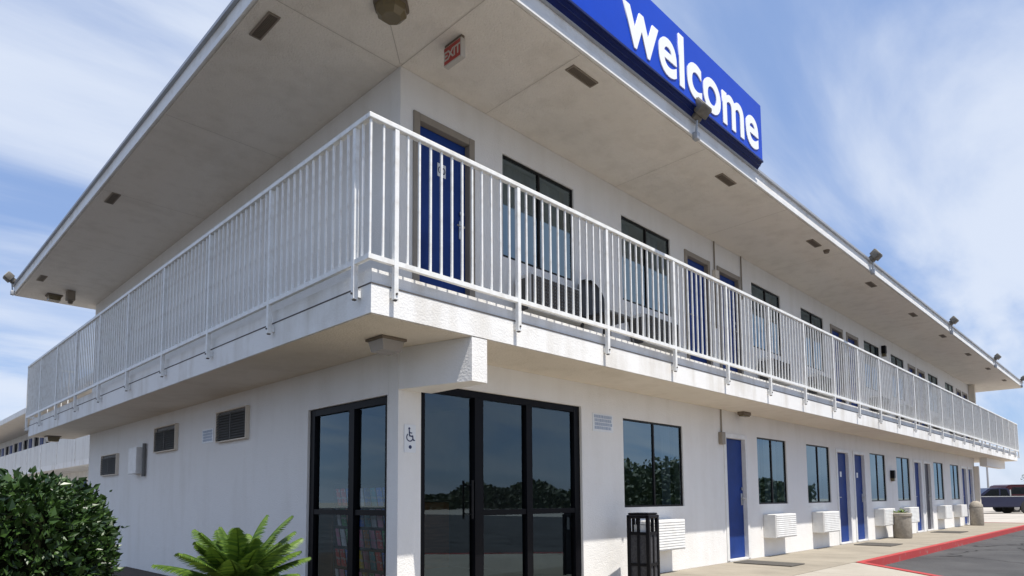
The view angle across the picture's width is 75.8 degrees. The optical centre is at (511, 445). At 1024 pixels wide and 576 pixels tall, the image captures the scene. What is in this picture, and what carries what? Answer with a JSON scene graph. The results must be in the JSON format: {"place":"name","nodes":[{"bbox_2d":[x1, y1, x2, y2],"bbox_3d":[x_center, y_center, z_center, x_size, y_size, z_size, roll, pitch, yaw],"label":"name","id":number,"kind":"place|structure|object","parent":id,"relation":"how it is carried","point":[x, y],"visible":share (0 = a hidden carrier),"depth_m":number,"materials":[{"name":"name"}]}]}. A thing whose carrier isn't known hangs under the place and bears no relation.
{"place":"outdoors","nodes":[
{"label":"outdoors","id":0,"kind":"place"},
{"bbox_2d":[0,373,92,494],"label":"motel building","id":1,"kind":"structure","parent":0,"point":[68,458],"depth_m":32.02,"materials":[{"name":"white paint"}]},
{"bbox_2d":[0,0,1023,487],"label":"sky","id":2,"kind":"structure","parent":0,"point":[898,124],"materials":[{"name":"blue"}]},
{"bbox_2d":[111,507,1023,567],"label":"ground","id":3,"kind":"structure","parent":0,"point":[991,514],"depth_m":37.78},
{"bbox_2d":[12,0,1023,575],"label":"motel building","id":4,"kind":"structure","parent":3,"relation":"on","point":[314,196],"depth_m":8.42,"materials":[{"name":"paint"}]},
{"bbox_2d":[3,271,15,294],"bbox_3d":[-10.270,-3.303,13.442,0.221,0.452,0.214,-5,-7,44],"label":"floodlight","id":5,"kind":"object","parent":4,"relation":"attached to","point":[8,276],"visible":0.98,"depth_m":13.41,"materials":[{"name":"metal"}]},
{"bbox_2d":[36,275,47,281],"bbox_3d":[-8.993,-3.191,12.587,0.400,0.013,0.110,-5,-7,44],"label":"soffit vent","id":6,"kind":"object","parent":4,"relation":"attached to","point":[41,278],"visible":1,"depth_m":12.60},
{"bbox_2d":[44,435,60,441],"bbox_3d":[-10.047,-0.135,14.386,0.270,0.119,0.270,-5,-7,44],"label":"ceiling light","id":7,"kind":"object","parent":4,"relation":"attached to","point":[52,438],"visible":1,"depth_m":14.32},
{"bbox_2d":[45,293,62,302],"bbox_3d":[-9.495,-3.048,13.636,0.270,0.119,0.270,-5,-7,44],"label":"ceiling light","id":8,"kind":"object","parent":4,"relation":"attached to","point":[52,297],"visible":1,"depth_m":13.57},
{"bbox_2d":[65,290,75,303],"bbox_3d":[-8.977,-2.998,13.373,0.180,0.269,0.140,-5,-7,44],"label":"emergency light","id":9,"kind":"object","parent":4,"relation":"attached to","point":[70,296],"visible":1,"depth_m":13.32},
{"bbox_2d":[100,453,118,475],"bbox_3d":[-7.874,0.389,12.861,1.060,0.410,0.056,-5,-7,44],"label":"wall louvre","id":10,"kind":"object","parent":4,"relation":"attached to","point":[109,464],"depth_m":12.82,"materials":[{"name":"paint"}]},
{"bbox_2d":[104,192,120,204],"bbox_3d":[-5.648,-3.486,9.299,0.400,0.013,0.110,-5,-7,44],"label":"soffit vent","id":11,"kind":"object","parent":4,"relation":"attached to","point":[112,198],"visible":1,"depth_m":9.29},
{"bbox_2d":[128,443,145,475],"bbox_3d":[-6.551,0.268,11.502,0.560,0.570,0.139,-5,-7,44],"label":"electrical box","id":12,"kind":"object","parent":4,"relation":"attached to","point":[136,460],"visible":1,"depth_m":11.38,"materials":[{"name":"metal"}]},
{"bbox_2d":[153,423,178,452],"bbox_3d":[-5.619,-0.104,10.668,1.000,0.420,0.056,-5,-7,44],"label":"wall louvre","id":13,"kind":"object","parent":4,"relation":"attached to","point":[165,438],"depth_m":10.63,"materials":[{"name":"paint"}]},
{"bbox_2d":[202,428,213,443],"bbox_3d":[-4.391,-0.130,9.490,0.420,0.200,0.006,-5,-7,44],"label":"vent","id":14,"kind":"object","parent":4,"relation":"attached to","point":[207,435],"depth_m":9.48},
{"bbox_2d":[215,405,249,442],"bbox_3d":[-3.768,-0.272,8.850,0.980,0.430,0.056,-5,-7,44],"label":"wall louvre","id":15,"kind":"object","parent":4,"relation":"attached to","point":[232,424],"depth_m":8.81,"materials":[{"name":"paint"}]},
{"bbox_2d":[249,11,280,40],"bbox_3d":[-2.238,-3.787,5.949,0.400,0.013,0.110,-5,-7,44],"label":"soffit vent","id":16,"kind":"object","parent":4,"relation":"attached to","point":[265,25],"visible":1,"depth_m":5.94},
{"bbox_2d":[318,507,333,575],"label":"wooden cabinet","id":17,"kind":"object","parent":4,"relation":"on","point":[326,528],"visible":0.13,"depth_m":7.51,"materials":[{"name":"brown wood"}]},
{"bbox_2d":[333,484,384,575],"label":"brochure rack","id":18,"kind":"object","parent":4,"relation":"on","point":[336,526],"visible":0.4,"depth_m":7.19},
{"bbox_2d":[335,548,340,565],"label":"brochure","id":19,"kind":"object","parent":18,"relation":"in","point":[338,557],"visible":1,"depth_m":7.28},
{"bbox_2d":[335,529,340,545],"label":"brochure","id":20,"kind":"object","parent":18,"relation":"in","point":[338,537],"visible":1,"depth_m":7.29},
{"bbox_2d":[336,489,341,505],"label":"brochure","id":21,"kind":"object","parent":18,"relation":"in","point":[338,497],"visible":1,"depth_m":7.33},
{"bbox_2d":[339,549,346,565],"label":"brochure","id":22,"kind":"object","parent":18,"relation":"in","point":[342,556],"visible":1,"depth_m":7.20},
{"bbox_2d":[340,529,346,545],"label":"brochure","id":23,"kind":"object","parent":18,"relation":"in","point":[343,537],"visible":1,"depth_m":7.22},
{"bbox_2d":[340,489,347,505],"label":"brochure","id":24,"kind":"object","parent":18,"relation":"in","point":[343,497],"visible":1,"depth_m":7.26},
{"bbox_2d":[341,515,346,525],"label":"brochure","id":25,"kind":"object","parent":18,"relation":"in","point":[344,520],"visible":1,"depth_m":7.24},
{"bbox_2d":[359,551,363,568],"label":"brochure","id":26,"kind":"object","parent":18,"relation":"in","point":[361,563],"visible":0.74,"depth_m":6.95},
{"bbox_2d":[359,530,364,547],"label":"brochure","id":27,"kind":"object","parent":18,"relation":"in","point":[361,541],"visible":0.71,"depth_m":6.97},
{"bbox_2d":[360,488,364,505],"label":"brochure","id":28,"kind":"object","parent":18,"relation":"in","point":[362,502],"visible":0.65,"depth_m":7.00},
{"bbox_2d":[360,509,364,526],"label":"brochure","id":29,"kind":"object","parent":18,"relation":"in","point":[362,524],"visible":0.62,"depth_m":6.99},
{"bbox_2d":[363,551,369,568],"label":"brochure","id":30,"kind":"object","parent":18,"relation":"in","point":[366,559],"visible":1,"depth_m":6.88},
{"bbox_2d":[363,530,370,547],"bbox_3d":[-1.523,0.985,6.903,0.090,0.190,0.008,-5,3,44],"label":"brochure","id":31,"kind":"object","parent":18,"relation":"in","point":[366,538],"visible":1,"depth_m":6.90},
{"bbox_2d":[363,488,370,505],"bbox_3d":[-1.526,0.547,6.939,0.090,0.190,0.008,-5,3,44],"label":"brochure","id":32,"kind":"object","parent":18,"relation":"in","point":[367,497],"visible":1,"depth_m":6.93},
{"bbox_2d":[363,509,370,526],"bbox_3d":[-1.525,0.766,6.921,0.090,0.190,0.008,-5,3,44],"label":"brochure","id":33,"kind":"object","parent":18,"relation":"in","point":[367,521],"visible":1,"depth_m":6.92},
{"bbox_2d":[369,530,376,548],"bbox_3d":[-1.441,0.978,6.822,0.090,0.190,0.008,-5,3,44],"label":"brochure","id":34,"kind":"object","parent":18,"relation":"in","point":[373,539],"visible":1,"depth_m":6.81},
{"bbox_2d":[369,552,376,569],"bbox_3d":[-1.439,1.197,6.804,0.090,0.190,0.008,-5,3,44],"label":"brochure","id":35,"kind":"object","parent":18,"relation":"in","point":[372,560],"visible":1,"depth_m":6.80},
{"bbox_2d":[369,509,376,526],"bbox_3d":[-1.442,0.759,6.840,0.090,0.190,0.008,-5,3,44],"label":"brochure","id":36,"kind":"object","parent":18,"relation":"in","point":[373,522],"visible":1,"depth_m":6.83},
{"bbox_2d":[370,488,376,505],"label":"brochure","id":37,"kind":"object","parent":18,"relation":"in","point":[373,496],"visible":1,"depth_m":6.85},
{"bbox_2d":[375,552,382,570],"bbox_3d":[-1.356,1.190,6.723,0.090,0.190,0.008,-5,3,44],"label":"brochure","id":38,"kind":"object","parent":18,"relation":"in","point":[379,561],"visible":1,"depth_m":6.72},
{"bbox_2d":[376,531,382,548],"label":"brochure","id":39,"kind":"object","parent":18,"relation":"in","point":[379,539],"visible":1,"depth_m":6.73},
{"bbox_2d":[376,488,383,505],"bbox_3d":[-1.361,0.532,6.777,0.090,0.190,0.008,-5,3,44],"label":"brochure","id":40,"kind":"object","parent":18,"relation":"in","point":[379,496],"visible":1,"depth_m":6.77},
{"bbox_2d":[376,509,383,526],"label":"brochure","id":41,"kind":"object","parent":18,"relation":"in","point":[380,520],"visible":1,"depth_m":6.75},
{"bbox_2d":[365,334,406,355],"bbox_3d":[-1.136,-0.896,5.938,0.270,0.119,0.270,-5,-7,44],"label":"ceiling light","id":42,"kind":"object","parent":4,"relation":"attached to","point":[385,345],"visible":1,"depth_m":5.87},
{"bbox_2d":[319,499,453,569],"bbox_3d":[-1.871,1.352,9.849,0.620,1.060,2.120,-5,-7,44],"label":"reception counter","id":43,"kind":"object","parent":4,"relation":"on","point":[436,549],"visible":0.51,"depth_m":10.19,"materials":[{"name":"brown wood"}]},
{"bbox_2d":[373,0,408,24],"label":"ceiling light","id":44,"kind":"object","parent":4,"relation":"attached to","point":[392,12],"visible":1,"depth_m":5.65,"materials":[{"name":"glass"}]},
{"bbox_2d":[404,424,415,452],"bbox_3d":[-0.977,-0.061,6.302,0.010,0.270,0.136,-5,-7,44],"label":"access plaque","id":45,"kind":"object","parent":4,"relation":"attached to","point":[409,438],"visible":1,"depth_m":6.30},
{"bbox_2d":[412,110,474,296],"bbox_3d":[-0.725,-2.313,6.828,0.118,2.050,0.820,-5,-7,44],"label":"door","id":46,"kind":"structure","parent":4,"relation":"in","point":[423,125],"depth_m":6.86,"materials":[{"name":"blue paint"}]},
{"bbox_2d":[444,34,464,69],"bbox_3d":[-0.540,-3.682,6.158,0.250,0.214,0.063,-5,-7,44],"label":"exit sign","id":47,"kind":"object","parent":4,"relation":"hanging from","point":[454,52],"visible":1,"depth_m":6.12,"materials":[{"name":"plastic"}]},
{"bbox_2d":[502,154,571,280],"bbox_3d":[0.249,-2.662,7.975,0.219,1.350,1.270,-5,-7,44],"label":"window","id":48,"kind":"structure","parent":4,"relation":"in","point":[535,184],"depth_m":8.02,"materials":[{"name":"glass"}]},
{"bbox_2d":[521,273,581,325],"bbox_3d":[0.439,-1.696,7.722,0.244,0.420,0.950,-5,-7,44],"label":"air conditioner","id":49,"kind":"object","parent":4,"relation":"attached to","point":[547,298],"visible":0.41,"depth_m":7.55,"materials":[{"name":"metal"}]},
{"bbox_2d":[565,64,597,87],"bbox_3d":[0.713,-3.748,6.689,0.110,0.013,0.400,-5,-7,44],"label":"soffit vent","id":50,"kind":"object","parent":4,"relation":"attached to","point":[579,74],"visible":1,"depth_m":6.68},
{"bbox_2d":[592,413,612,432],"bbox_3d":[1.178,-0.286,8.519,0.006,0.230,0.440,-5,-7,44],"label":"wall notice","id":51,"kind":"object","parent":4,"relation":"attached to","point":[602,422],"depth_m":8.51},
{"bbox_2d":[578,279,633,342],"bbox_3d":[1.123,-1.614,8.096,0.584,0.972,0.539,-5,-7,44],"label":"chair","id":52,"kind":"object","parent":4,"relation":"on","point":[590,298],"visible":0.51,"depth_m":8.21,"materials":[{"name":"grey plastic"}]},
{"bbox_2d":[621,216,670,316],"bbox_3d":[1.872,-2.539,9.615,0.219,1.350,1.270,-5,-7,44],"label":"window","id":53,"kind":"structure","parent":4,"relation":"in","point":[647,240],"depth_m":9.59,"materials":[{"name":"glass"}]},
{"bbox_2d":[623,418,682,506],"bbox_3d":[1.945,0.305,9.434,0.219,1.350,1.540,-5,-7,44],"label":"window","id":54,"kind":"structure","parent":4,"relation":"in","point":[664,428],"depth_m":9.87,"materials":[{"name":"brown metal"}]},
{"bbox_2d":[546,0,762,169],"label":"roof sign","id":55,"kind":"object","parent":4,"relation":"on","point":[654,45],"visible":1,"depth_m":7.37,"materials":[{"name":"plastic"}]},
{"bbox_2d":[633,313,679,353],"bbox_3d":[2.047,-1.574,9.348,0.244,0.420,0.950,-5,-7,44],"label":"air conditioner","id":56,"kind":"object","parent":4,"relation":"attached to","point":[652,345],"visible":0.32,"depth_m":9.12,"materials":[{"name":"metal"}]},
{"bbox_2d":[635,519,685,551],"bbox_3d":[2.072,1.247,9.126,0.234,0.420,0.920,-5,-7,44],"label":"air conditioner","id":57,"kind":"object","parent":4,"relation":"attached to","point":[671,534],"visible":0.64,"depth_m":9.10,"materials":[{"name":"metal"}]},
{"bbox_2d":[684,249,712,364],"bbox_3d":[2.958,-2.033,10.551,0.118,2.050,0.810,-5,-7,44],"label":"door","id":58,"kind":"structure","parent":4,"relation":"in","point":[691,259],"depth_m":10.63,"materials":[{"name":"blue paint"}]},
{"bbox_2d":[692,97,711,141],"bbox_3d":[2.221,-3.842,7.768,0.214,0.452,0.221,-5,-7,44],"label":"floodlight","id":59,"kind":"object","parent":4,"relation":"attached to","point":[702,109],"visible":0.98,"depth_m":7.75,"materials":[{"name":"metal"}]},
{"bbox_2d":[715,173,736,186],"bbox_3d":[2.890,-3.583,8.890,0.110,0.013,0.400,-5,-7,44],"label":"soffit vent","id":60,"kind":"object","parent":4,"relation":"attached to","point":[725,179],"visible":1,"depth_m":8.88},
{"bbox_2d":[716,266,743,373],"bbox_3d":[3.717,-1.976,11.318,0.118,2.050,0.850,-5,-7,44],"label":"door","id":61,"kind":"structure","parent":4,"relation":"in","point":[725,276],"depth_m":11.45,"materials":[{"name":"blue paint"}]},
{"bbox_2d":[723,433,750,561],"bbox_3d":[3.759,0.871,11.105,0.118,2.120,0.850,-5,-7,44],"label":"door","id":62,"kind":"structure","parent":4,"relation":"in","point":[738,536],"depth_m":11.19,"materials":[{"name":"blue paint"}]},
{"bbox_2d":[737,411,750,416],"bbox_3d":[3.954,-0.523,11.200,0.120,0.074,0.280,-5,-7,44],"label":"bulkhead lamp","id":63,"kind":"object","parent":4,"relation":"attached to","point":[744,414],"visible":1,"depth_m":11.13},
{"bbox_2d":[751,283,780,355],"bbox_3d":[4.723,-2.323,12.497,0.219,1.350,1.270,-5,-7,44],"label":"window","id":64,"kind":"structure","parent":4,"relation":"in","point":[763,297],"depth_m":12.59,"materials":[{"name":"glass"}]},
{"bbox_2d":[757,437,786,503],"bbox_3d":[4.740,0.517,12.260,0.219,1.350,1.280,-5,-7,44],"label":"window","id":65,"kind":"structure","parent":4,"relation":"in","point":[768,444],"depth_m":12.43,"materials":[{"name":"glass"}]},
{"bbox_2d":[759,357,790,385],"bbox_3d":[4.899,-1.358,12.230,0.244,0.420,0.950,-5,-7,44],"label":"air conditioner","id":66,"kind":"object","parent":4,"relation":"attached to","point":[773,381],"visible":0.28,"depth_m":12.02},
{"bbox_2d":[763,513,796,537],"bbox_3d":[4.888,1.461,11.973,0.234,0.420,0.920,-5,-7,44],"label":"air conditioner","id":67,"kind":"object","parent":4,"relation":"attached to","point":[781,525],"visible":1,"depth_m":11.71,"materials":[{"name":"metal"}]},
{"bbox_2d":[801,308,822,371],"bbox_3d":[6.345,-2.200,14.137,0.219,1.350,1.270,-5,-7,44],"label":"window","id":68,"kind":"structure","parent":4,"relation":"in","point":[805,318],"depth_m":14.30,"materials":[{"name":"glass"}]},
{"bbox_2d":[806,239,821,247],"bbox_3d":[5.109,-3.415,11.133,0.110,0.013,0.400,-5,-7,44],"label":"soffit vent","id":69,"kind":"object","parent":4,"relation":"attached to","point":[813,243],"visible":1,"depth_m":11.13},
{"bbox_2d":[806,444,830,502],"bbox_3d":[6.359,0.640,13.896,0.219,1.350,1.310,-5,-7,44],"label":"window","id":70,"kind":"structure","parent":4,"relation":"in","point":[812,451],"depth_m":14.03,"materials":[{"name":"glass"}]},
{"bbox_2d":[808,374,832,398],"bbox_3d":[6.521,-1.235,13.870,0.244,0.420,0.950,-5,-7,44],"label":"air conditioner","id":71,"kind":"object","parent":4,"relation":"attached to","point":[819,394],"visible":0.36,"depth_m":13.59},
{"bbox_2d":[812,511,839,532],"bbox_3d":[6.507,1.583,13.609,0.234,0.420,0.920,-5,-7,44],"label":"air conditioner","id":72,"kind":"object","parent":4,"relation":"attached to","point":[825,521],"visible":1,"depth_m":13.34,"materials":[{"name":"metal"}]},
{"bbox_2d":[830,324,846,403],"bbox_3d":[7.432,-1.694,15.074,0.118,2.050,0.810,-5,-7,44],"label":"door","id":73,"kind":"structure","parent":4,"relation":"in","point":[834,330],"depth_m":15.25,"materials":[{"name":"blue paint"}]},
{"bbox_2d":[835,448,853,544],"bbox_3d":[7.449,1.151,14.836,0.118,2.120,0.880,-5,-7,44],"label":"door","id":74,"kind":"structure","parent":4,"relation":"in","point":[844,497],"depth_m":14.97,"materials":[{"name":"blue paint"}]},
{"bbox_2d":[846,332,861,407],"bbox_3d":[8.190,-1.637,15.840,0.118,2.050,0.850,-5,-7,44],"label":"door","id":75,"kind":"structure","parent":4,"relation":"in","point":[850,338],"depth_m":15.91,"materials":[{"name":"blue paint"}]},
{"bbox_2d":[852,451,868,541],"bbox_3d":[8.243,1.211,15.638,0.118,2.120,0.880,-5,-7,44],"label":"door","id":76,"kind":"structure","parent":4,"relation":"in","point":[859,464],"depth_m":15.77,"materials":[{"name":"blue paint"}]},
{"bbox_2d":[864,341,878,390],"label":"window","id":77,"kind":"structure","parent":4,"relation":"in","point":[866,348],"depth_m":17.14,"materials":[{"name":"glass"}]},
{"bbox_2d":[869,248,882,274],"bbox_3d":[6.913,-3.487,12.510,0.214,0.452,0.221,-5,-7,44],"label":"floodlight","id":78,"kind":"object","parent":4,"relation":"attached to","point":[875,255],"visible":1,"depth_m":12.48,"materials":[{"name":"metal"}]},
{"bbox_2d":[869,453,885,500],"bbox_3d":[9.214,0.856,16.782,0.219,1.350,1.280,-5,-7,44],"label":"window","id":79,"kind":"structure","parent":4,"relation":"in","point":[873,457],"depth_m":16.95,"materials":[{"name":"glass"}]},
{"bbox_2d":[869,395,890,414],"bbox_3d":[9.372,-1.019,16.752,0.244,0.420,0.950,-5,-7,44],"label":"air conditioner","id":80,"kind":"object","parent":4,"relation":"attached to","point":[877,411],"visible":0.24,"depth_m":16.51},
{"bbox_2d":[881,345,886,356],"bbox_3d":[9.933,-2.507,17.562,0.099,0.290,0.140,-5,-7,44],"label":"wall lamp","id":81,"kind":"object","parent":4,"relation":"attached to","point":[884,350],"visible":1,"depth_m":17.52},
{"bbox_2d":[874,508,894,525],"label":"air conditioner","id":82,"kind":"object","parent":4,"relation":"attached to","point":[884,517],"visible":0.8,"depth_m":16.21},
{"bbox_2d":[890,470,895,480],"bbox_3d":[10.091,0.812,17.424,0.099,0.290,0.140,-5,-7,44],"label":"wall lamp","id":83,"kind":"object","parent":4,"relation":"attached to","point":[892,474],"visible":1,"depth_m":17.38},
{"bbox_2d":[891,355,904,400],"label":"window","id":84,"kind":"structure","parent":4,"relation":"in","point":[893,361],"depth_m":18.95,"materials":[{"name":"glass"}]},
{"bbox_2d":[896,457,910,500],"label":"window","id":85,"kind":"structure","parent":4,"relation":"in","point":[900,482],"depth_m":18.62,"materials":[{"name":"glass"}]},
{"bbox_2d":[896,404,913,421],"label":"air conditioner","id":86,"kind":"object","parent":4,"relation":"attached to","point":[905,419],"visible":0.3,"depth_m":18.13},
{"bbox_2d":[901,507,919,522],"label":"air conditioner","id":87,"kind":"object","parent":4,"relation":"attached to","point":[914,511],"visible":0.68,"depth_m":17.97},
{"bbox_2d":[908,364,918,423],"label":"door","id":88,"kind":"structure","parent":4,"relation":"in","point":[912,369],"depth_m":19.75,"materials":[{"name":"blue paint"}]},
{"bbox_2d":[913,459,924,532],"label":"door","id":89,"kind":"structure","parent":4,"relation":"in","point":[917,468],"depth_m":19.53,"materials":[{"name":"blue paint"}]},
{"bbox_2d":[917,368,927,426],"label":"door","id":90,"kind":"structure","parent":4,"relation":"in","point":[920,373],"depth_m":20.52,"materials":[{"name":"blue paint"}]},
{"bbox_2d":[923,461,934,530],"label":"door","id":91,"kind":"structure","parent":4,"relation":"in","point":[926,464],"depth_m":20.33,"materials":[{"name":"paint"}]},
{"bbox_2d":[928,374,937,410],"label":"window","id":92,"kind":"structure","parent":4,"relation":"in","point":[929,379],"depth_m":21.89,"materials":[{"name":"glass"}]},
{"bbox_2d":[933,462,943,499],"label":"window","id":93,"kind":"structure","parent":4,"relation":"in","point":[935,465],"depth_m":21.65,"materials":[{"name":"glass"}]},
{"bbox_2d":[937,505,952,518],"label":"air conditioner","id":94,"kind":"object","parent":4,"relation":"attached to","point":[944,511],"visible":1,"depth_m":20.73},
{"bbox_2d":[945,383,953,412],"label":"window","id":95,"kind":"structure","parent":4,"relation":"in","point":[946,387],"depth_m":23.54,"materials":[{"name":"glass"}]},
{"bbox_2d":[949,316,958,333],"bbox_3d":[11.548,-3.136,17.195,0.214,0.452,0.221,-5,-7,44],"label":"floodlight","id":96,"kind":"object","parent":4,"relation":"attached to","point":[953,320],"visible":0.99,"depth_m":17.16,"materials":[{"name":"metal"}]},
{"bbox_2d":[950,464,959,499],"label":"window","id":97,"kind":"structure","parent":4,"relation":"in","point":[951,466],"depth_m":23.30,"materials":[{"name":"glass"}]},
{"bbox_2d":[953,505,967,516],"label":"air conditioner","id":98,"kind":"object","parent":4,"relation":"attached to","point":[960,510],"visible":1,"depth_m":22.36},
{"bbox_2d":[961,466,969,524],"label":"door","id":99,"kind":"structure","parent":4,"relation":"in","point":[963,469],"depth_m":24.07,"materials":[{"name":"blue paint"}]},
{"bbox_2d":[967,467,973,503],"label":"door","id":100,"kind":"structure","parent":4,"relation":"in","point":[969,469],"depth_m":24.87,"materials":[{"name":"blue paint"}]},
{"bbox_2d":[994,353,1001,367],"bbox_3d":[16.042,-2.795,21.739,0.214,0.452,0.221,-5,-7,44],"label":"floodlight","id":101,"kind":"object","parent":4,"relation":"attached to","point":[997,356],"visible":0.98,"depth_m":21.71,"materials":[{"name":"metal"}]},
{"bbox_2d":[980,488,1023,512],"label":"pickup truck","id":102,"kind":"object","parent":3,"relation":"on","point":[1004,500],"visible":0.41,"depth_m":44.03,"materials":[{"name":"paint"}]},
{"bbox_2d":[989,484,1023,511],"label":"parked van","id":103,"kind":"object","parent":3,"relation":"on","point":[1017,489],"visible":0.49,"depth_m":47.62,"materials":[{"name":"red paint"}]},
{"bbox_2d":[660,523,1023,575],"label":"walkway","id":104,"kind":"structure","parent":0,"point":[817,559],"depth_m":11.79,"materials":[{"name":"concrete"}]},
{"bbox_2d":[627,512,659,575],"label":"litter bin","id":105,"kind":"object","parent":104,"relation":"on","point":[643,551],"visible":1,"depth_m":8.12,"materials":[{"name":"grey"}]},
{"bbox_2d":[733,560,804,566],"bbox_3d":[4.072,1.873,10.439,0.930,0.014,0.520,-5,-7,44],"label":"doormat","id":106,"kind":"object","parent":104,"relation":"on","point":[773,563],"visible":1,"depth_m":10.33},
{"bbox_2d":[854,542,900,546],"bbox_3d":[8.012,2.168,14.379,0.730,0.014,0.900,-5,-7,44],"label":"doormat","id":107,"kind":"object","parent":104,"relation":"on","point":[879,544],"visible":1,"depth_m":14.25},
{"bbox_2d":[893,508,912,538],"bbox_3d":[9.845,1.966,16.599,0.460,0.756,0.464,-5,-7,44],"label":"planter","id":108,"kind":"object","parent":104,"relation":"on","point":[902,527],"visible":0.99,"depth_m":16.42,"materials":[{"name":"concrete"}]},
{"bbox_2d":[969,501,983,525],"bbox_3d":[16.556,2.423,23.445,0.420,0.869,0.420,-5,-7,44],"label":"litter bin","id":109,"kind":"object","parent":104,"relation":"on","point":[976,512],"visible":0.99,"depth_m":23.29,"materials":[{"name":"concrete"}]},
{"bbox_2d":[795,563,926,575],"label":"apron","id":110,"kind":"object","parent":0,"point":[854,569],"visible":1,"depth_m":9.26,"materials":[{"name":"concrete"}]},
{"bbox_2d":[931,531,967,532],"bbox_3d":[12.752,2.528,19.171,0.730,0.014,1.100,-5,-7,44],"label":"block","id":111,"kind":"object","parent":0,"point":[949,531],"visible":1,"depth_m":19.16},
{"bbox_2d":[883,530,1023,575],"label":"parking lot","id":112,"kind":"structure","parent":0,"point":[1002,555],"depth_m":12.03,"materials":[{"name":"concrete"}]},
{"bbox_2d":[94,567,166,575],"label":"planting bed","id":113,"kind":"object","parent":112,"relation":"on","point":[128,571],"visible":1,"depth_m":10.63,"materials":[{"name":"soil"}]},
{"bbox_2d":[0,465,128,575],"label":"clipped bush","id":114,"kind":"object","parent":113,"relation":"on","point":[50,525],"visible":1,"depth_m":4.06,"materials":[{"name":"green plant"}]},
{"bbox_2d":[151,515,310,575],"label":"cycad","id":115,"kind":"object","parent":113,"relation":"on","point":[236,552],"visible":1,"depth_m":4.43,"materials":[{"name":"green plant"}]},
{"bbox_2d":[856,522,1023,575],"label":"kerb","id":116,"kind":"structure","parent":112,"relation":"on","point":[880,561],"depth_m":13.24,"materials":[{"name":"red paint"}]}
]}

